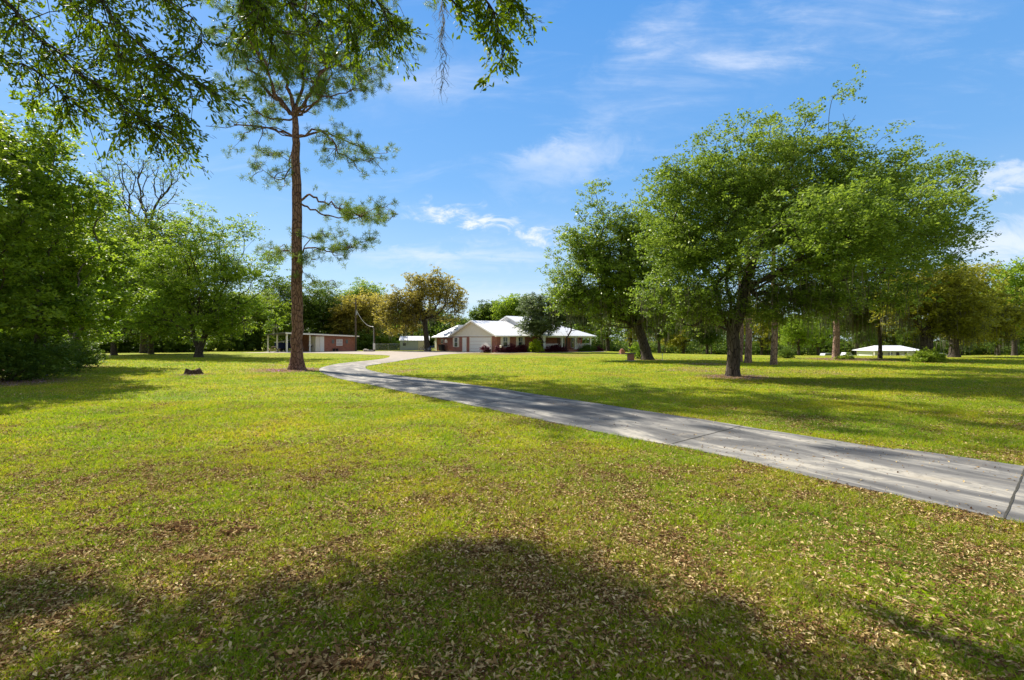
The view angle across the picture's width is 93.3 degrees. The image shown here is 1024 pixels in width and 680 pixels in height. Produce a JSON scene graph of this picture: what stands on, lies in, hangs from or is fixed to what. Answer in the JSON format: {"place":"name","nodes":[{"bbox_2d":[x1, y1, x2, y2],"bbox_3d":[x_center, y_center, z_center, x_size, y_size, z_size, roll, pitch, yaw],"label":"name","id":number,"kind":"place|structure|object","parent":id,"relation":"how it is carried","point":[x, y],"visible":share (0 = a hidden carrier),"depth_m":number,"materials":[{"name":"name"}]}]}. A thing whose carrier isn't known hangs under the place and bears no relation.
{"place":"outdoors","nodes":[
{"label":"outdoors","id":0,"kind":"place"},
{"bbox_2d":[0,341,1023,679],"bbox_3d":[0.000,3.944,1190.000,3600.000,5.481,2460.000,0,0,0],"label":"ground","id":1,"kind":"structure","parent":0,"point":[262,355],"depth_m":5.59,"materials":[{"name":"green plant"}]},
{"bbox_2d":[0,110,76,353],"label":"broadleaf tree","id":2,"kind":"object","parent":1,"relation":"on","point":[9,243],"visible":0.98,"depth_m":20.51,"materials":[{"name":"green plant"}]},
{"bbox_2d":[0,334,78,381],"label":"undergrowth bush","id":3,"kind":"object","parent":1,"relation":"on","point":[11,366],"visible":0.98,"depth_m":21.13,"materials":[{"name":"green plant"}]},
{"bbox_2d":[1,336,80,377],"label":"undergrowth bush","id":4,"kind":"object","parent":1,"relation":"on","point":[60,356],"visible":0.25,"depth_m":23.62,"materials":[{"name":"green plant"}]},
{"bbox_2d":[23,337,99,371],"bbox_3d":[-25.988,0.808,27.012,5.139,2.124,3.722,0,0,0],"label":"undergrowth bush","id":5,"kind":"object","parent":1,"relation":"on","point":[61,350],"visible":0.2,"depth_m":27.37,"materials":[{"name":"green plant"}]},
{"bbox_2d":[0,88,136,375],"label":"broadleaf tree","id":6,"kind":"object","parent":1,"relation":"on","point":[71,266],"visible":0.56,"depth_m":23.79,"materials":[{"name":"green plant"}]},
{"bbox_2d":[49,335,108,367],"bbox_3d":[-28.723,0.724,31.027,4.243,2.288,3.693,0,0,0],"label":"undergrowth bush","id":7,"kind":"object","parent":1,"relation":"on","point":[87,354],"visible":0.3,"depth_m":31.21,"materials":[{"name":"green plant"}]},
{"bbox_2d":[50,336,107,363],"bbox_3d":[-33.362,0.716,37.130,5.230,2.307,4.342,0,0,0],"label":"undergrowth bush","id":8,"kind":"object","parent":1,"relation":"on","point":[94,350],"visible":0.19,"depth_m":37.05,"materials":[{"name":"green plant"}]},
{"bbox_2d":[0,183,159,351],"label":"broadleaf tree","id":9,"kind":"object","parent":1,"relation":"on","point":[115,309],"visible":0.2,"depth_m":32.92,"materials":[{"name":"green plant"}]},
{"bbox_2d":[62,326,117,352],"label":"undergrowth bush","id":10,"kind":"object","parent":1,"relation":"on","point":[100,346],"visible":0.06,"depth_m":67.56,"materials":[{"name":"green plant"}]},
{"bbox_2d":[87,329,129,352],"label":"undergrowth bush","id":11,"kind":"object","parent":1,"relation":"on","point":[122,343],"visible":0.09,"depth_m":69.16,"materials":[{"name":"green plant"}]},
{"bbox_2d":[100,330,140,352],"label":"undergrowth bush","id":12,"kind":"object","parent":1,"relation":"on","point":[134,346],"visible":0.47,"depth_m":69.13,"materials":[{"name":"green plant"}]},
{"bbox_2d":[78,152,186,352],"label":"bare tree","id":13,"kind":"object","parent":1,"relation":"on","point":[143,349],"visible":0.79,"depth_m":65.71,"materials":[{"name":"oak bark"},{"name":"green leaf"}]},
{"bbox_2d":[80,202,194,354],"bbox_3d":[-46.283,-7.106,57.987,18.228,18.142,12.634,0,0,0],"label":"broadleaf tree","id":14,"kind":"object","parent":1,"relation":"on","point":[133,281],"visible":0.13,"depth_m":57.57,"materials":[{"name":"green plant"}]},
{"bbox_2d":[118,330,168,351],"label":"undergrowth bush","id":15,"kind":"object","parent":1,"relation":"on","point":[139,343],"visible":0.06,"depth_m":70.58,"materials":[{"name":"green plant"}]},
{"bbox_2d":[113,202,216,353],"bbox_3d":[-46.022,-7.714,63.047,14.790,19.376,13.174,0,0,0],"label":"broadleaf tree","id":16,"kind":"object","parent":1,"relation":"on","point":[159,217],"visible":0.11,"depth_m":62.55,"materials":[{"name":"green plant"}]},
{"bbox_2d":[137,332,192,351],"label":"undergrowth bush","id":17,"kind":"object","parent":1,"relation":"on","point":[163,348],"visible":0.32,"depth_m":70.19,"materials":[{"name":"green plant"}]},
{"bbox_2d":[154,331,212,352],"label":"undergrowth bush","id":18,"kind":"object","parent":1,"relation":"on","point":[188,348],"visible":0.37,"depth_m":71.02,"materials":[{"name":"green plant"}]},
{"bbox_2d":[96,199,290,356],"bbox_3d":[-33.111,-6.518,51.362,20.165,17.176,9.825,0,0,0],"label":"broadleaf tree","id":19,"kind":"object","parent":1,"relation":"on","point":[228,276],"visible":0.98,"depth_m":50.01,"materials":[{"name":"green plant"}]},
{"bbox_2d":[184,368,203,374],"bbox_3d":[-16.775,1.652,25.337,1.052,0.357,0.754,0,0,16],"label":"tree stump","id":20,"kind":"object","parent":1,"relation":"on","point":[194,371],"visible":0.84,"depth_m":25.24,"materials":[{"name":"brown wood"}]},
{"bbox_2d":[198,332,239,350],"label":"undergrowth bush","id":21,"kind":"object","parent":1,"relation":"on","point":[225,346],"visible":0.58,"depth_m":76.72,"materials":[{"name":"green plant"}]},
{"bbox_2d":[205,333,259,350],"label":"undergrowth bush","id":22,"kind":"object","parent":1,"relation":"on","point":[240,343],"visible":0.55,"depth_m":78.96,"materials":[{"name":"green plant"}]},
{"bbox_2d":[231,331,274,350],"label":"undergrowth bush","id":23,"kind":"object","parent":1,"relation":"on","point":[258,342],"visible":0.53,"depth_m":81.30,"materials":[{"name":"green plant"}]},
{"bbox_2d":[214,283,303,349],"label":"broadleaf tree","id":24,"kind":"object","parent":1,"relation":"on","point":[274,302],"visible":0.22,"depth_m":83.12,"materials":[{"name":"green plant"}]},
{"bbox_2d":[261,330,290,349],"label":"undergrowth bush","id":25,"kind":"object","parent":1,"relation":"on","point":[273,343],"visible":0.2,"depth_m":90.96,"materials":[{"name":"green plant"}]},
{"bbox_2d":[0,0,552,186],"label":"overhanging oak","id":26,"kind":"object","parent":1,"relation":"on","point":[256,10],"visible":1,"depth_m":6.52,"materials":[{"name":"green plant"}]},
{"bbox_2d":[274,339,290,350],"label":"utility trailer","id":27,"kind":"object","parent":1,"relation":"on","point":[281,346],"visible":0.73,"depth_m":73.94,"materials":[{"name":"blue metal"}]},
{"bbox_2d":[257,277,349,342],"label":"broadleaf tree","id":28,"kind":"object","parent":1,"relation":"on","point":[283,294],"visible":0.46,"depth_m":91.12,"materials":[{"name":"green plant"}]},
{"bbox_2d":[263,332,358,351],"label":"workshop","id":29,"kind":"structure","parent":1,"relation":"on","point":[323,342],"depth_m":74.81,"materials":[{"name":"brick"}]},
{"bbox_2d":[311,336,319,351],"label":"door","id":30,"kind":"structure","parent":29,"relation":"in","point":[315,340],"depth_m":73.63,"materials":[{"name":"beige"}]},
{"bbox_2d":[320,336,323,350],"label":"door","id":31,"kind":"structure","parent":29,"relation":"in","point":[321,337],"depth_m":74.07,"materials":[{"name":"white paint"}]},
{"bbox_2d":[336,339,342,345],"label":"window","id":32,"kind":"structure","parent":29,"relation":"in","point":[339,342],"depth_m":76.26,"materials":[{"name":"white glass"}]},
{"bbox_2d":[197,0,439,369],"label":"pine tree","id":33,"kind":"object","parent":1,"relation":"on","point":[299,259],"visible":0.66,"depth_m":29.18,"materials":[{"name":"green plant"}]},
{"bbox_2d":[302,286,349,334],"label":"broadleaf tree","id":34,"kind":"object","parent":1,"relation":"on","point":[324,331],"visible":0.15,"depth_m":94.39,"materials":[{"name":"green plant"}]},
{"bbox_2d":[355,298,356,350],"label":"utility pole","id":35,"kind":"object","parent":1,"relation":"on","point":[355,324],"visible":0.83,"depth_m":77.40,"materials":[{"name":"brown wood"}]},
{"bbox_2d":[320,287,396,338],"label":"live oak","id":36,"kind":"object","parent":1,"relation":"on","point":[346,313],"visible":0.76,"depth_m":90.81,"materials":[{"name":"green plant"}]},
{"bbox_2d":[336,277,387,321],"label":"broadleaf tree","id":37,"kind":"object","parent":1,"relation":"on","point":[377,289],"visible":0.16,"depth_m":103.42,"materials":[{"name":"green plant"}]},
{"bbox_2d":[354,329,385,349],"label":"undergrowth bush","id":38,"kind":"object","parent":1,"relation":"on","point":[362,343],"visible":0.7,"depth_m":87.17,"materials":[{"name":"green plant"}]},
{"bbox_2d":[373,327,374,350],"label":"service pole","id":39,"kind":"object","parent":1,"relation":"on","point":[373,338],"visible":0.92,"depth_m":75.88,"materials":[{"name":"grey wood"}]},
{"bbox_2d":[365,329,399,349],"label":"undergrowth bush","id":40,"kind":"object","parent":1,"relation":"on","point":[389,340],"visible":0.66,"depth_m":89.43,"materials":[{"name":"green plant"}]},
{"bbox_2d":[375,344,399,350],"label":"chain link fence","id":41,"kind":"object","parent":1,"relation":"on","point":[384,348],"visible":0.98,"depth_m":80.54,"materials":[{"name":"grey metal"}]},
{"bbox_2d":[399,336,429,349],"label":"metal shed","id":42,"kind":"structure","parent":1,"relation":"on","point":[415,342],"depth_m":84.42,"materials":[{"name":"white metal"}]},
{"bbox_2d":[410,341,413,349],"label":"door","id":43,"kind":"structure","parent":42,"relation":"in","point":[411,342],"depth_m":84.28,"materials":[{"name":"grey metal"}]},
{"bbox_2d":[418,341,423,349],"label":"door","id":44,"kind":"structure","parent":42,"relation":"in","point":[420,343],"depth_m":84.52,"materials":[{"name":"beige"}]},
{"bbox_2d":[371,264,469,350],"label":"live oak","id":45,"kind":"object","parent":1,"relation":"on","point":[412,313],"visible":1,"depth_m":78.98,"materials":[{"name":"green plant"}]},
{"bbox_2d":[439,345,444,350],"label":"wheelie bin","id":46,"kind":"object","parent":1,"relation":"on","point":[442,347],"visible":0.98,"depth_m":78.50,"materials":[{"name":"black plastic"}]},
{"bbox_2d":[430,313,470,332],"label":"broadleaf tree","id":47,"kind":"object","parent":1,"relation":"on","point":[449,318],"visible":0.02,"depth_m":123.31,"materials":[{"name":"green plant"}]},
{"bbox_2d":[479,345,491,352],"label":"foundation shrub","id":48,"kind":"object","parent":1,"relation":"on","point":[485,349],"visible":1,"depth_m":68.18,"materials":[{"name":"red plant"}]},
{"bbox_2d":[468,297,513,320],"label":"broadleaf tree","id":49,"kind":"object","parent":1,"relation":"on","point":[483,312],"visible":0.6,"depth_m":116.22,"materials":[{"name":"green plant"}]},
{"bbox_2d":[493,345,506,352],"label":"foundation shrub","id":50,"kind":"object","parent":1,"relation":"on","point":[499,350],"visible":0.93,"depth_m":66.79,"materials":[{"name":"red plant"}]},
{"bbox_2d":[488,293,530,320],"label":"broadleaf tree","id":51,"kind":"object","parent":1,"relation":"on","point":[509,305],"visible":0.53,"depth_m":110.37,"materials":[{"name":"green plant"}]},
{"bbox_2d":[504,343,517,352],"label":"foundation shrub","id":52,"kind":"object","parent":1,"relation":"on","point":[511,348],"visible":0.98,"depth_m":68.06,"materials":[{"name":"red plant"}]},
{"bbox_2d":[0,354,1023,679],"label":"fallen leaves","id":53,"kind":"object","parent":1,"relation":"on","point":[336,662],"visible":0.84,"depth_m":3.83,"materials":[{"name":"brown plant"}]},
{"bbox_2d":[0,259,1023,355],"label":"wood","id":54,"kind":"object","parent":1,"relation":"on","point":[721,349],"visible":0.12,"depth_m":189.25,"materials":[{"name":"green plant"}]},
{"bbox_2d":[431,316,596,352],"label":"brick house","id":55,"kind":"structure","parent":1,"relation":"on","point":[472,335],"depth_m":73.44,"materials":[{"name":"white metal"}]},
{"bbox_2d":[453,337,458,346],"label":"window","id":56,"kind":"structure","parent":55,"relation":"in","point":[455,340],"depth_m":76.07,"materials":[{"name":"white glass"}]},
{"bbox_2d":[462,337,466,351],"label":"door","id":57,"kind":"structure","parent":55,"relation":"in","point":[464,339],"depth_m":74.19,"materials":[{"name":"white paint"}]},
{"bbox_2d":[470,338,490,351],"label":"garage door","id":58,"kind":"structure","parent":55,"relation":"in","point":[475,343],"depth_m":71.33,"materials":[{"name":"white paint"}]},
{"bbox_2d":[501,337,509,346],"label":"window","id":59,"kind":"structure","parent":55,"relation":"in","point":[504,340],"depth_m":68.97,"materials":[{"name":"white glass"}]},
{"bbox_2d":[516,337,524,346],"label":"window","id":60,"kind":"structure","parent":55,"relation":"in","point":[519,340],"depth_m":70.72,"materials":[{"name":"white glass"}]},
{"bbox_2d":[571,337,576,347],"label":"window","id":61,"kind":"structure","parent":55,"relation":"in","point":[572,338],"depth_m":77.69,"materials":[{"name":"grey glass"}]},
{"bbox_2d":[515,343,528,352],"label":"foundation shrub","id":62,"kind":"object","parent":1,"relation":"on","point":[522,348],"visible":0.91,"depth_m":69.25,"materials":[{"name":"red plant"}]},
{"bbox_2d":[528,339,545,351],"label":"foundation shrub","id":63,"kind":"object","parent":1,"relation":"on","point":[536,344],"visible":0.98,"depth_m":68.83,"materials":[{"name":"green plant"}]},
{"bbox_2d":[514,290,584,351],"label":"evergreen tree","id":64,"kind":"object","parent":1,"relation":"on","point":[539,324],"visible":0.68,"depth_m":69.28,"materials":[{"name":"green plant"}]},
{"bbox_2d":[543,344,568,351],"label":"foundation shrub","id":65,"kind":"object","parent":1,"relation":"on","point":[555,348],"visible":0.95,"depth_m":70.67,"materials":[{"name":"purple plant"}]},
{"bbox_2d":[550,297,614,349],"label":"broadleaf tree","id":66,"kind":"object","parent":1,"relation":"on","point":[575,319],"visible":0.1,"depth_m":71.79,"materials":[{"name":"green plant"}]},
{"bbox_2d":[577,344,597,351],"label":"foundation shrub","id":67,"kind":"object","parent":1,"relation":"on","point":[587,347],"visible":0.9,"depth_m":75.07,"materials":[{"name":"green plant"}]},
{"bbox_2d":[564,292,632,350],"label":"broadleaf tree","id":68,"kind":"object","parent":1,"relation":"on","point":[606,336],"visible":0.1,"depth_m":98.80,"materials":[{"name":"green plant"}]},
{"bbox_2d":[535,178,722,359],"bbox_3d":[10.608,-6.474,43.919,17.015,17.049,10.873,0,0,0],"label":"live oak","id":69,"kind":"object","parent":1,"relation":"on","point":[596,258],"visible":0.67,"depth_m":42.98,"materials":[{"name":"green plant"}]},
{"bbox_2d":[625,353,635,360],"bbox_3d":[10.196,1.480,41.500,0.748,0.740,0.704,0,0,-17],"label":"brick pedestal","id":70,"kind":"object","parent":1,"relation":"on","point":[630,356],"visible":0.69,"depth_m":41.27,"materials":[{"name":"brick"}]},
{"bbox_2d":[620,288,654,351],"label":"broadleaf tree","id":71,"kind":"object","parent":1,"relation":"on","point":[631,335],"visible":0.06,"depth_m":110.79,"materials":[{"name":"green plant"}]},
{"bbox_2d":[625,342,652,358],"bbox_3d":[12.357,1.008,46.965,2.726,1.720,2.042,0,0,0],"label":"shrub","id":72,"kind":"object","parent":1,"relation":"on","point":[634,348],"visible":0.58,"depth_m":46.91,"materials":[{"name":"green plant"}]},
{"bbox_2d":[636,297,697,352],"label":"broadleaf tree","id":73,"kind":"object","parent":1,"relation":"on","point":[660,336],"visible":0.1,"depth_m":89.80,"materials":[{"name":"green plant"}]},
{"bbox_2d":[651,325,698,353],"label":"bush","id":74,"kind":"object","parent":1,"relation":"on","point":[678,342],"visible":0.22,"depth_m":117.68,"materials":[{"name":"green plant"}]},
{"bbox_2d":[674,316,725,353],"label":"broadleaf tree","id":75,"kind":"object","parent":1,"relation":"on","point":[707,341],"visible":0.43,"depth_m":101.26,"materials":[{"name":"green plant"}]},
{"bbox_2d":[698,156,797,362],"bbox_3d":[18.500,-6.278,37.620,8.219,16.557,8.962,0,0,-25],"label":"pine tree","id":76,"kind":"object","parent":1,"relation":"on","point":[748,348],"visible":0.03,"depth_m":37.80,"materials":[{"name":"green plant"}]},
{"bbox_2d":[713,206,782,361],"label":"pine tree","id":77,"kind":"object","parent":1,"relation":"on","point":[741,339],"depth_m":39.34,"materials":[{"name":"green plant"}]},
{"bbox_2d":[739,301,785,354],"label":"broadleaf tree","id":78,"kind":"object","parent":1,"relation":"on","point":[763,342],"visible":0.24,"depth_m":118.84,"materials":[{"name":"green plant"}]},
{"bbox_2d":[716,164,812,364],"bbox_3d":[19.006,-5.294,35.059,7.873,14.598,7.929,0,0,8],"label":"pine tree","id":79,"kind":"object","parent":1,"relation":"on","point":[774,351],"visible":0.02,"depth_m":34.84,"materials":[{"name":"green plant"}]},
{"bbox_2d":[777,347,794,357],"bbox_3d":[27.276,1.249,47.952,1.946,1.246,2.020,0,0,0],"label":"shrub","id":80,"kind":"object","parent":1,"relation":"on","point":[785,352],"visible":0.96,"depth_m":47.77,"materials":[{"name":"green plant"}]},
{"bbox_2d":[770,313,831,354],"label":"broadleaf tree","id":81,"kind":"object","parent":1,"relation":"on","point":[795,335],"visible":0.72,"depth_m":94.38,"materials":[{"name":"green plant"}]},
{"bbox_2d":[619,62,1001,376],"bbox_3d":[14.489,-5.498,23.263,16.868,15.027,13.618,0,0,-26],"label":"live oak","id":82,"kind":"object","parent":1,"relation":"on","point":[870,215],"visible":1,"depth_m":22.58,"materials":[{"name":"green plant"}]},
{"bbox_2d":[796,313,854,355],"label":"broadleaf tree","id":83,"kind":"object","parent":1,"relation":"on","point":[820,342],"visible":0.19,"depth_m":102.54,"materials":[{"name":"green plant"}]},
{"bbox_2d":[820,353,831,355],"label":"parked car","id":84,"kind":"object","parent":1,"relation":"on","point":[825,354],"visible":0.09,"depth_m":149.02,"materials":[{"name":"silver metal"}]},
{"bbox_2d":[832,352,857,359],"bbox_3d":[30.579,1.487,44.554,2.269,0.766,1.459,0,0,-11],"label":"shrub","id":85,"kind":"object","parent":1,"relation":"on","point":[846,357],"visible":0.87,"depth_m":44.31,"materials":[{"name":"green plant"}]},
{"bbox_2d":[832,179,884,358],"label":"pine tree","id":86,"kind":"object","parent":1,"relation":"on","point":[836,343],"depth_m":44.76,"materials":[{"name":"brown plant"}]},
{"bbox_2d":[843,316,890,355],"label":"broadleaf tree","id":87,"kind":"object","parent":1,"relation":"on","point":[857,342],"visible":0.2,"depth_m":170.85,"materials":[{"name":"green plant"}]},
{"bbox_2d":[789,207,965,358],"bbox_3d":[34.279,-5.723,47.008,17.015,15.356,10.451,0,0,0],"label":"live oak","id":88,"kind":"object","parent":1,"relation":"on","point":[858,322],"visible":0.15,"depth_m":46.33,"materials":[{"name":"green plant"}]},
{"bbox_2d":[850,318,912,347],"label":"broadleaf tree","id":89,"kind":"object","parent":1,"relation":"on","point":[890,336],"visible":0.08,"depth_m":188.90,"materials":[{"name":"green plant"}]},
{"bbox_2d":[855,345,918,355],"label":"white building","id":90,"kind":"structure","parent":1,"relation":"on","point":[893,350],"depth_m":155.00,"materials":[{"name":"metal"}]},
{"bbox_2d":[887,316,925,352],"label":"broadleaf tree","id":91,"kind":"object","parent":1,"relation":"on","point":[901,342],"visible":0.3,"depth_m":181.49,"materials":[{"name":"green plant"}]},
{"bbox_2d":[900,346,948,362],"bbox_3d":[33.545,1.179,38.961,3.465,1.382,2.537,0,0,0],"label":"shrub","id":92,"kind":"object","parent":1,"relation":"on","point":[924,355],"visible":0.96,"depth_m":38.62,"materials":[{"name":"green plant"}]},
{"bbox_2d":[864,258,1015,361],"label":"live oak","id":93,"kind":"object","parent":1,"relation":"on","point":[956,311],"visible":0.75,"depth_m":39.60,"materials":[{"name":"green plant"}]},
{"bbox_2d":[935,260,1023,356],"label":"live oak","id":94,"kind":"object","parent":1,"relation":"on","point":[1009,311],"visible":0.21,"depth_m":50.33,"materials":[{"name":"green plant"}]},
{"bbox_2d":[978,331,1023,355],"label":"broadleaf tree","id":95,"kind":"object","parent":1,"relation":"on","point":[998,347],"visible":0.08,"depth_m":119.51,"materials":[{"name":"green plant"}]},
{"bbox_2d":[979,256,1023,355],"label":"broadleaf tree","id":96,"kind":"object","parent":1,"relation":"on","point":[1018,281],"visible":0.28,"depth_m":84.91,"materials":[{"name":"green plant"}]},
{"bbox_2d":[0,0,1023,340],"label":"sky","id":97,"kind":"structure","parent":0,"point":[481,183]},
{"bbox_2d":[522,351,606,352],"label":"path","id":98,"kind":"structure","parent":0,"point":[554,352],"depth_m":69.01,"materials":[{"name":"grey concrete"}]},
{"bbox_2d":[250,351,1023,523],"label":"driveway","id":99,"kind":"structure","parent":0,"point":[1007,497],"depth_m":8.07,"materials":[{"name":"concrete"}]}
]}

